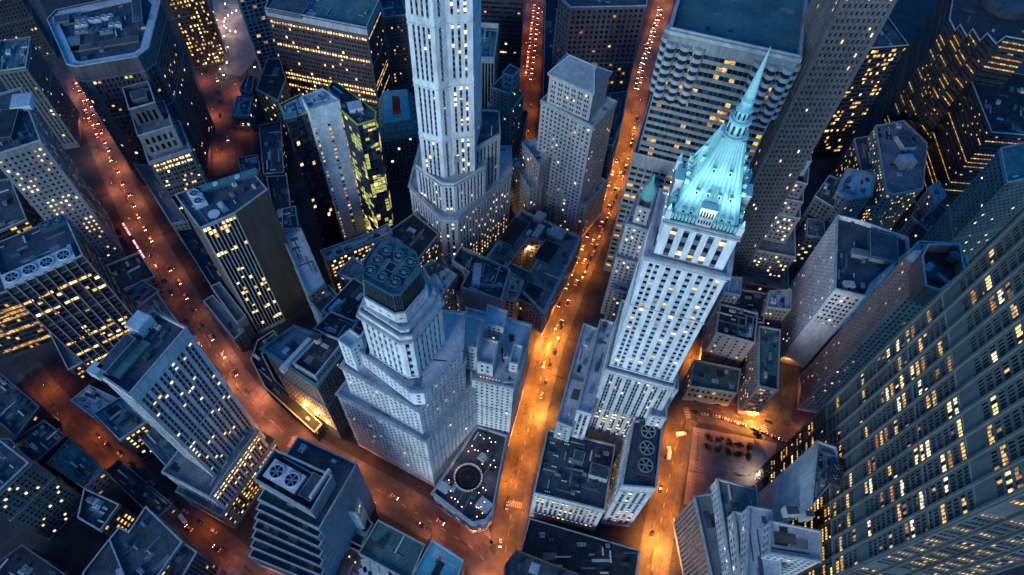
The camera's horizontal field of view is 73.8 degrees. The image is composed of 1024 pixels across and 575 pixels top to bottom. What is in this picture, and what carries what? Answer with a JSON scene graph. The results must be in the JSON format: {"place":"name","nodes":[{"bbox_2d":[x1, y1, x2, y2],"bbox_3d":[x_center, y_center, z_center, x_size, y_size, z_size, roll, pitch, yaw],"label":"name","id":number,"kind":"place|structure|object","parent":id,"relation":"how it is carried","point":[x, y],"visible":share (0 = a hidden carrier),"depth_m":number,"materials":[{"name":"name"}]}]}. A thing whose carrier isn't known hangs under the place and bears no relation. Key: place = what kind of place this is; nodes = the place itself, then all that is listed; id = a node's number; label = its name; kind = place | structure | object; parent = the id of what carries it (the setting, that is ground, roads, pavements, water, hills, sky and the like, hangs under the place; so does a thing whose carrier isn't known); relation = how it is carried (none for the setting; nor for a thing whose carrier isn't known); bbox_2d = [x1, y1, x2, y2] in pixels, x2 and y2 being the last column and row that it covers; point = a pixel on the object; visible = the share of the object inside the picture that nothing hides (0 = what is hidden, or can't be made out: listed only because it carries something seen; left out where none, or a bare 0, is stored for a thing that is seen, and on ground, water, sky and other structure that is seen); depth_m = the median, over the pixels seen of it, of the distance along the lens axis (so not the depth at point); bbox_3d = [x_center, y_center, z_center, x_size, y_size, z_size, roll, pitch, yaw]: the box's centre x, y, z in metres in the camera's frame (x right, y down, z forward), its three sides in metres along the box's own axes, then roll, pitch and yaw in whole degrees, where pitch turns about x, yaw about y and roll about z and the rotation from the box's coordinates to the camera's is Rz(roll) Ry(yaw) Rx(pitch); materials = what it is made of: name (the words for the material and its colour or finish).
{"place":"outdoors","nodes":[
{"label":"outdoors","id":0,"kind":"place"},
{"bbox_2d":[15,373,242,574],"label":"pavement","id":1,"kind":"structure","parent":0,"point":[214,556],"depth_m":401.63,"materials":[{"name":"concrete"}]},
{"bbox_2d":[22,365,269,574],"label":"road","id":2,"kind":"structure","parent":0,"point":[35,379],"depth_m":403.65,"materials":[{"name":"asphalt"}]},
{"bbox_2d":[34,361,281,574],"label":"pavement","id":3,"kind":"structure","parent":0,"point":[149,474],"depth_m":399.56,"materials":[{"name":"concrete"}]},
{"bbox_2d":[198,66,249,174],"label":"road","id":4,"kind":"structure","parent":0,"point":[238,142],"depth_m":559.29,"materials":[{"name":"asphalt"}]},
{"bbox_2d":[212,0,255,75],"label":"plaza","id":5,"kind":"structure","parent":0,"point":[241,55],"depth_m":618.54,"materials":[{"name":"concrete"}]},
{"bbox_2d":[174,168,307,333],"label":"striped tower","id":6,"kind":"structure","parent":0,"point":[235,222],"depth_m":389.48,"materials":[{"name":"concrete"}]},
{"bbox_2d":[222,216,282,328],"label":"windows","id":7,"kind":"structure","parent":6,"relation":"in","point":[223,222],"depth_m":421.69,"materials":[{"name":"yellow glass"}]},
{"bbox_2d":[65,79,480,574],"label":"pavement","id":8,"kind":"structure","parent":0,"point":[421,533],"depth_m":468.91,"materials":[{"name":"concrete"}]},
{"bbox_2d":[68,71,494,574],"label":"road","id":9,"kind":"structure","parent":0,"point":[252,400],"depth_m":436.75,"materials":[{"name":"asphalt"}]},
{"bbox_2d":[105,127,492,546],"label":"pavement","id":10,"kind":"structure","parent":0,"point":[325,444],"depth_m":433.14,"materials":[{"name":"concrete"}]},
{"bbox_2d":[27,0,791,574],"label":"road patch","id":11,"kind":"object","parent":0,"point":[261,414],"visible":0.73,"depth_m":429.72,"materials":[{"name":"asphalt"}]},
{"bbox_2d":[405,0,512,261],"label":"white tower","id":12,"kind":"structure","parent":0,"point":[459,185],"depth_m":399.72,"materials":[{"name":"concrete"}]},
{"bbox_2d":[413,0,507,254],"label":"windows","id":13,"kind":"structure","parent":12,"relation":"in","point":[458,9],"depth_m":422.26,"materials":[{"name":"black glass"}]},
{"bbox_2d":[481,22,499,108],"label":"pinstriped tower","id":14,"kind":"structure","parent":0,"point":[489,51],"depth_m":485.03,"materials":[{"name":"concrete"}]},
{"bbox_2d":[0,0,1023,574],"bbox_3d":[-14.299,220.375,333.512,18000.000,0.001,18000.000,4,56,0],"label":"ground","id":15,"kind":"structure","parent":0,"point":[74,546],"depth_m":451.86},
{"bbox_2d":[0,178,43,240],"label":"green pocket block","id":16,"kind":"structure","parent":15,"relation":"on","point":[18,213],"depth_m":446.65,"materials":[{"name":"concrete"}]},
{"bbox_2d":[0,278,53,359],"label":"gold lit office","id":17,"kind":"structure","parent":15,"relation":"on","point":[23,330],"depth_m":421.79,"materials":[{"name":"stone"}]},
{"bbox_2d":[0,0,57,60],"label":"skyscraper","id":18,"kind":"structure","parent":15,"relation":"on","point":[19,18],"depth_m":563.39,"materials":[{"name":"concrete"}]},
{"bbox_2d":[0,372,61,438],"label":"teal roof block","id":19,"kind":"structure","parent":15,"relation":"on","point":[22,411],"depth_m":392.68,"materials":[{"name":"concrete"}]},
{"bbox_2d":[0,544,73,574],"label":"bottom dark block","id":20,"kind":"structure","parent":15,"relation":"on","point":[21,559],"depth_m":350.32,"materials":[{"name":"concrete"}]},
{"bbox_2d":[0,439,81,539],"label":"windowed slab","id":21,"kind":"structure","parent":15,"relation":"on","point":[35,496],"depth_m":350.98,"materials":[{"name":"concrete"}]},
{"bbox_2d":[0,36,81,148],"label":"dark corner block","id":22,"kind":"structure","parent":15,"relation":"on","point":[25,67],"depth_m":498.41,"materials":[{"name":"concrete"}]},
{"bbox_2d":[14,420,85,474],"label":"outlined dark block","id":23,"kind":"structure","parent":15,"relation":"on","point":[42,442],"depth_m":384.02,"materials":[{"name":"concrete"}]},
{"bbox_2d":[0,87,125,263],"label":"long slab office","id":24,"kind":"structure","parent":15,"relation":"on","point":[42,172],"depth_m":412.90,"materials":[{"name":"concrete"}]},
{"bbox_2d":[0,214,136,385],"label":"office building","id":25,"kind":"structure","parent":15,"relation":"on","point":[63,287],"depth_m":369.66,"materials":[{"name":"stone"}]},
{"bbox_2d":[23,274,130,380],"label":"windows","id":26,"kind":"structure","parent":25,"relation":"in","point":[25,303],"depth_m":396.09,"materials":[{"name":"yellow"}]},
{"bbox_2d":[46,438,117,496],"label":"cluttered teal block","id":27,"kind":"structure","parent":15,"relation":"on","point":[71,460],"depth_m":379.64,"materials":[{"name":"concrete"}]},
{"bbox_2d":[77,488,137,536],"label":"dark flat block","id":28,"kind":"structure","parent":15,"relation":"on","point":[105,515],"depth_m":357.63,"materials":[{"name":"concrete"}]},
{"bbox_2d":[93,396,153,460],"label":"lit low block","id":29,"kind":"structure","parent":15,"relation":"on","point":[121,419],"depth_m":382.99,"materials":[{"name":"concrete"}]},
{"bbox_2d":[46,0,214,188],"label":"octagonal office block","id":30,"kind":"structure","parent":15,"relation":"on","point":[109,49],"depth_m":450.89,"materials":[{"name":"concrete"}]},
{"bbox_2d":[105,252,163,290],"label":"building","id":31,"kind":"structure","parent":15,"relation":"on","point":[128,272],"depth_m":458.54,"materials":[{"name":"concrete"}]},
{"bbox_2d":[106,459,181,522],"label":"shop row","id":32,"kind":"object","parent":15,"relation":"on","point":[140,491],"visible":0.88,"depth_m":380.92,"materials":[{"name":"paint"}]},
{"bbox_2d":[82,506,221,574],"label":"outlined roof block","id":33,"kind":"structure","parent":15,"relation":"on","point":[149,542],"depth_m":336.70,"materials":[{"name":"concrete"}]},
{"bbox_2d":[134,163,191,249],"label":"blue strip block","id":34,"kind":"structure","parent":15,"relation":"on","point":[175,216],"depth_m":475.15,"materials":[{"name":"concrete"}]},
{"bbox_2d":[122,80,209,219],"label":"stepped grey block","id":35,"kind":"structure","parent":15,"relation":"on","point":[172,159],"depth_m":447.91,"materials":[{"name":"concrete"}]},
{"bbox_2d":[86,309,286,527],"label":"avenue tower","id":36,"kind":"structure","parent":15,"relation":"on","point":[160,374],"depth_m":314.20,"materials":[{"name":"concrete"}]},
{"bbox_2d":[153,343,279,522],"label":"windows","id":37,"kind":"structure","parent":36,"relation":"in","point":[154,403],"depth_m":348.02,"materials":[{"name":"black glass"}]},
{"bbox_2d":[165,0,229,70],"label":"slab","id":38,"kind":"structure","parent":15,"relation":"on","point":[195,21],"depth_m":567.59,"materials":[{"name":"concrete"}]},
{"bbox_2d":[176,220,235,303],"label":"street row block","id":39,"kind":"structure","parent":15,"relation":"on","point":[193,244],"depth_m":459.55,"materials":[{"name":"concrete"}]},
{"bbox_2d":[203,295,251,352],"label":"long grey annex","id":40,"kind":"object","parent":15,"relation":"on","point":[239,337],"visible":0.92,"depth_m":439.37,"materials":[{"name":"stone"}]},
{"bbox_2d":[237,0,279,71],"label":"pale grid block","id":41,"kind":"structure","parent":15,"relation":"on","point":[257,24],"depth_m":555.87,"materials":[{"name":"concrete"}]},
{"bbox_2d":[256,58,291,140],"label":"steep dark roof block","id":42,"kind":"structure","parent":15,"relation":"on","point":[272,90],"depth_m":529.82,"materials":[{"name":"concrete"}]},
{"bbox_2d":[259,121,289,182],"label":"narrow dark block","id":43,"kind":"structure","parent":15,"relation":"on","point":[274,148],"depth_m":520.29,"materials":[{"name":"concrete"}]},
{"bbox_2d":[250,330,326,441],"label":"arcade annex","id":44,"kind":"object","parent":15,"relation":"on","point":[298,411],"visible":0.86,"depth_m":414.48,"materials":[{"name":"concrete"}]},
{"bbox_2d":[259,325,350,438],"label":"cornice block","id":45,"kind":"structure","parent":15,"relation":"on","point":[305,363],"depth_m":364.48,"materials":[{"name":"concrete"}]},
{"bbox_2d":[284,227,326,317],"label":"slim pale block","id":46,"kind":"structure","parent":15,"relation":"on","point":[310,277],"depth_m":406.00,"materials":[{"name":"paint"}]},
{"bbox_2d":[248,436,375,574],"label":"twin fan tower","id":47,"kind":"structure","parent":15,"relation":"on","point":[316,506],"depth_m":333.17,"materials":[{"name":"concrete"}]},
{"bbox_2d":[264,0,391,122],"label":"brown lit block","id":48,"kind":"structure","parent":15,"relation":"on","point":[321,44],"depth_m":513.01,"materials":[{"name":"concrete"}]},
{"bbox_2d":[271,12,390,117],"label":"windows","id":49,"kind":"structure","parent":48,"relation":"in","point":[380,12],"depth_m":528.85,"materials":[{"name":"yellow glass"}]},
{"bbox_2d":[279,81,394,245],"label":"glass condominium","id":50,"kind":"structure","parent":15,"relation":"on","point":[334,134],"depth_m":424.96,"materials":[{"name":"grey metal"}]},
{"bbox_2d":[282,113,394,240],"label":"windows","id":51,"kind":"structure","parent":50,"relation":"in","point":[350,130],"depth_m":441.01,"materials":[{"name":"black glass"}]},
{"bbox_2d":[322,277,363,333],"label":"building","id":52,"kind":"structure","parent":15,"relation":"on","point":[346,300],"depth_m":392.00,"materials":[{"name":"stone"}]},
{"bbox_2d":[320,223,392,293],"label":"building","id":53,"kind":"structure","parent":15,"relation":"on","point":[336,257],"depth_m":441.17,"materials":[{"name":"concrete"}]},
{"bbox_2d":[358,519,425,574],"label":"teal roofed hall","id":54,"kind":"structure","parent":15,"relation":"on","point":[391,549],"depth_m":364.17,"materials":[{"name":"grey stone"}]},
{"bbox_2d":[380,0,413,89],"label":"slim tan tower","id":55,"kind":"structure","parent":15,"relation":"on","point":[394,18],"depth_m":549.98,"materials":[{"name":"concrete"}]},
{"bbox_2d":[379,89,419,186],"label":"mansard block","id":56,"kind":"structure","parent":15,"relation":"on","point":[398,125],"depth_m":494.72,"materials":[{"name":"concrete"}]},
{"bbox_2d":[389,213,440,273],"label":"black roof block","id":57,"kind":"structure","parent":15,"relation":"on","point":[417,234],"depth_m":449.18,"materials":[{"name":"concrete"}]},
{"bbox_2d":[334,236,532,486],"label":"stepped block","id":58,"kind":"structure","parent":15,"relation":"on","point":[428,385],"depth_m":332.46,"materials":[{"name":"stone"}]},
{"bbox_2d":[343,299,514,476],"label":"windows","id":59,"kind":"structure","parent":58,"relation":"in","point":[422,299],"depth_m":356.18,"materials":[{"name":"black glass"}]},
{"bbox_2d":[412,539,464,574],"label":"bright teal roof block","id":60,"kind":"structure","parent":15,"relation":"on","point":[437,558],"depth_m":358.48,"materials":[{"name":"concrete"}]},
{"bbox_2d":[422,259,457,309],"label":"fan block","id":61,"kind":"structure","parent":15,"relation":"on","point":[441,277],"depth_m":429.19,"materials":[{"name":"stone"}]},
{"bbox_2d":[430,425,508,533],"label":"corner bank","id":62,"kind":"structure","parent":15,"relation":"on","point":[464,492],"depth_m":381.48,"materials":[{"name":"concrete"}]},
{"bbox_2d":[451,246,509,315],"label":"compartment roof block","id":63,"kind":"structure","parent":15,"relation":"on","point":[484,281],"depth_m":426.79,"materials":[{"name":"paint"}]},
{"bbox_2d":[481,0,523,90],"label":"dark banded slab","id":64,"kind":"structure","parent":15,"relation":"on","point":[507,15],"depth_m":526.23,"materials":[{"name":"stone"}]},
{"bbox_2d":[487,64,524,152],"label":"pinnacled tower","id":65,"kind":"structure","parent":15,"relation":"on","point":[507,96],"depth_m":479.04,"materials":[{"name":"concrete"}]},
{"bbox_2d":[486,209,581,337],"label":"light well block","id":66,"kind":"structure","parent":15,"relation":"on","point":[537,253],"depth_m":460.37,"materials":[{"name":"grey stone"}]},
{"bbox_2d":[504,549,577,574],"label":"red edged block","id":67,"kind":"structure","parent":15,"relation":"on","point":[518,562],"depth_m":358.04,"materials":[{"name":"concrete"}]},
{"bbox_2d":[541,0,557,98],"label":"dark street wall","id":68,"kind":"structure","parent":15,"relation":"on","point":[549,13],"depth_m":585.01,"materials":[{"name":"concrete"}]},
{"bbox_2d":[510,52,617,237],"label":"hip roofed tower","id":69,"kind":"structure","parent":15,"relation":"on","point":[558,180],"depth_m":447.56,"materials":[{"name":"stone"}]},
{"bbox_2d":[521,518,640,574],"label":"black roof hall","id":70,"kind":"structure","parent":15,"relation":"on","point":[579,553],"depth_m":370.15,"materials":[{"name":"stone"}]},
{"bbox_2d":[551,0,647,96],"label":"brown grid tower","id":71,"kind":"structure","parent":15,"relation":"on","point":[606,33],"depth_m":477.83,"materials":[{"name":"concrete"}]},
{"bbox_2d":[601,91,627,180],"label":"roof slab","id":72,"kind":"structure","parent":15,"relation":"on","point":[621,99],"depth_m":501.37,"materials":[{"name":"concrete"}]},
{"bbox_2d":[600,174,659,322],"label":"cupola block","id":73,"kind":"structure","parent":15,"relation":"on","point":[637,223],"depth_m":411.96,"materials":[{"name":"concrete"}]},
{"bbox_2d":[682,359,740,405],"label":"green roof annex","id":74,"kind":"object","parent":15,"relation":"on","point":[710,382],"visible":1,"depth_m":426.52,"materials":[{"name":"concrete"}]},
{"bbox_2d":[699,303,760,367],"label":"pink wall block","id":75,"kind":"structure","parent":15,"relation":"on","point":[729,337],"depth_m":424.94,"materials":[{"name":"paint"}]},
{"bbox_2d":[672,440,844,574],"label":"stepped corner block","id":76,"kind":"structure","parent":15,"relation":"on","point":[724,527],"depth_m":318.62,"materials":[{"name":"concrete"}]},
{"bbox_2d":[737,325,780,416],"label":"blue roof slab","id":77,"kind":"structure","parent":15,"relation":"on","point":[759,367],"depth_m":415.92,"materials":[{"name":"paint"}]},
{"bbox_2d":[735,155,811,292],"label":"stepped lit tower","id":78,"kind":"structure","parent":15,"relation":"on","point":[772,260],"depth_m":453.50,"materials":[{"name":"concrete"}]},
{"bbox_2d":[760,289,791,327],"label":"tan back block","id":79,"kind":"structure","parent":15,"relation":"on","point":[776,308],"depth_m":424.19,"materials":[{"name":"paint"}]},
{"bbox_2d":[790,218,824,267],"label":"rimmed block","id":80,"kind":"structure","parent":15,"relation":"on","point":[810,234],"depth_m":477.29,"materials":[{"name":"concrete"}]},
{"bbox_2d":[732,0,897,275],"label":"tall pier tower","id":81,"kind":"structure","parent":15,"relation":"on","point":[840,37],"depth_m":343.14,"materials":[{"name":"concrete"}]},
{"bbox_2d":[732,0,891,274],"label":"windows","id":82,"kind":"structure","parent":81,"relation":"in","point":[814,0],"depth_m":372.05,"materials":[{"name":"black glass"}]},
{"bbox_2d":[795,175,840,235],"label":"ribbed grey block","id":83,"kind":"structure","parent":15,"relation":"on","point":[821,205],"depth_m":473.13,"materials":[{"name":"concrete"}]},
{"bbox_2d":[780,214,909,366],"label":"white end block","id":84,"kind":"structure","parent":15,"relation":"on","point":[849,265],"depth_m":406.51,"materials":[{"name":"stone"}]},
{"bbox_2d":[824,168,875,231],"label":"pale hutted block","id":85,"kind":"structure","parent":15,"relation":"on","point":[853,193],"depth_m":468.71,"materials":[{"name":"concrete"}]},
{"bbox_2d":[832,136,872,177],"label":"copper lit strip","id":86,"kind":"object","parent":15,"relation":"on","point":[857,155],"visible":0.3,"depth_m":501.17,"materials":[{"name":"concrete"}]},
{"bbox_2d":[797,240,968,412],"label":"brown stepped tower","id":87,"kind":"structure","parent":15,"relation":"on","point":[917,279],"depth_m":350.71,"materials":[{"name":"brick"}]},
{"bbox_2d":[758,211,1023,574],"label":"steel slab tower","id":88,"kind":"structure","parent":15,"relation":"on","point":[917,420],"depth_m":238.62,"materials":[{"name":"grey metal"}]},
{"bbox_2d":[764,220,1023,574],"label":"windows","id":89,"kind":"structure","parent":88,"relation":"in","point":[1017,468],"depth_m":244.44,"materials":[{"name":"black glass"}]},
{"bbox_2d":[864,120,927,229],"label":"pale cluster block","id":90,"kind":"structure","parent":15,"relation":"on","point":[898,152],"depth_m":477.15,"materials":[{"name":"concrete"}]},
{"bbox_2d":[895,204,946,266],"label":"dark pocket block","id":91,"kind":"structure","parent":15,"relation":"on","point":[916,227],"depth_m":473.90,"materials":[{"name":"concrete"}]},
{"bbox_2d":[866,0,1023,140],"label":"sawtooth gold tower","id":92,"kind":"structure","parent":15,"relation":"on","point":[955,49],"depth_m":474.90,"materials":[{"name":"black metal"}]},
{"bbox_2d":[913,73,1023,208],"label":"gold line block","id":93,"kind":"structure","parent":15,"relation":"on","point":[979,126],"depth_m":478.30,"materials":[{"name":"concrete"}]},
{"bbox_2d":[920,142,1023,260],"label":"green grid slab","id":94,"kind":"structure","parent":15,"relation":"on","point":[986,206],"depth_m":397.05,"materials":[{"name":"concrete"}]},
{"bbox_2d":[519,0,543,137],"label":"road","id":95,"kind":"structure","parent":0,"point":[528,97],"depth_m":615.47,"materials":[{"name":"asphalt"}]},
{"bbox_2d":[490,0,657,544],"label":"pavement","id":96,"kind":"structure","parent":0,"point":[504,479],"depth_m":433.78,"materials":[{"name":"concrete"}]},
{"bbox_2d":[491,0,668,574],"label":"road","id":97,"kind":"structure","parent":0,"point":[509,543],"depth_m":456.33,"materials":[{"name":"asphalt"}]},
{"bbox_2d":[516,0,673,550],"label":"pavement","id":98,"kind":"structure","parent":0,"point":[535,451],"depth_m":464.55,"materials":[{"name":"concrete"}]},
{"bbox_2d":[529,46,770,531],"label":"spire tower","id":99,"kind":"structure","parent":0,"point":[623,380],"depth_m":312.21,"materials":[{"name":"stone"}]},
{"bbox_2d":[534,287,700,526],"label":"windows","id":100,"kind":"structure","parent":99,"relation":"in","point":[670,288],"depth_m":335.50,"materials":[{"name":"black glass"}]},
{"bbox_2d":[637,416,673,574],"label":"pavement","id":101,"kind":"structure","parent":0,"point":[652,502],"depth_m":398.87,"materials":[{"name":"concrete"}]},
{"bbox_2d":[642,328,702,574],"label":"road","id":102,"kind":"structure","parent":0,"point":[671,471],"depth_m":403.37,"materials":[{"name":"asphalt"}]},
{"bbox_2d":[661,420,696,574],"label":"pavement","id":103,"kind":"structure","parent":0,"point":[675,508],"depth_m":402.00,"materials":[{"name":"concrete"}]},
{"bbox_2d":[603,0,808,271],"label":"bay columned tower","id":104,"kind":"structure","parent":0,"point":[711,54],"depth_m":340.89,"materials":[{"name":"concrete"}]},
{"bbox_2d":[606,52,766,266],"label":"windows","id":105,"kind":"structure","parent":104,"relation":"in","point":[720,95],"depth_m":369.83,"materials":[{"name":"black glass"}]},
{"bbox_2d":[684,427,776,503],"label":"plaza","id":106,"kind":"structure","parent":0,"point":[723,466],"depth_m":415.23,"materials":[{"name":"concrete"}]},
{"bbox_2d":[678,394,797,443],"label":"road","id":107,"kind":"structure","parent":0,"point":[788,432],"depth_m":432.00,"materials":[{"name":"asphalt"}]},
{"bbox_2d":[811,17,908,158],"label":"yellow banded tower","id":108,"kind":"structure","parent":0,"point":[890,45],"depth_m":503.82,"materials":[{"name":"concrete"}]},
{"bbox_2d":[812,55,896,152],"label":"windows","id":109,"kind":"structure","parent":108,"relation":"in","point":[887,76],"depth_m":521.29,"materials":[{"name":"yellow"}]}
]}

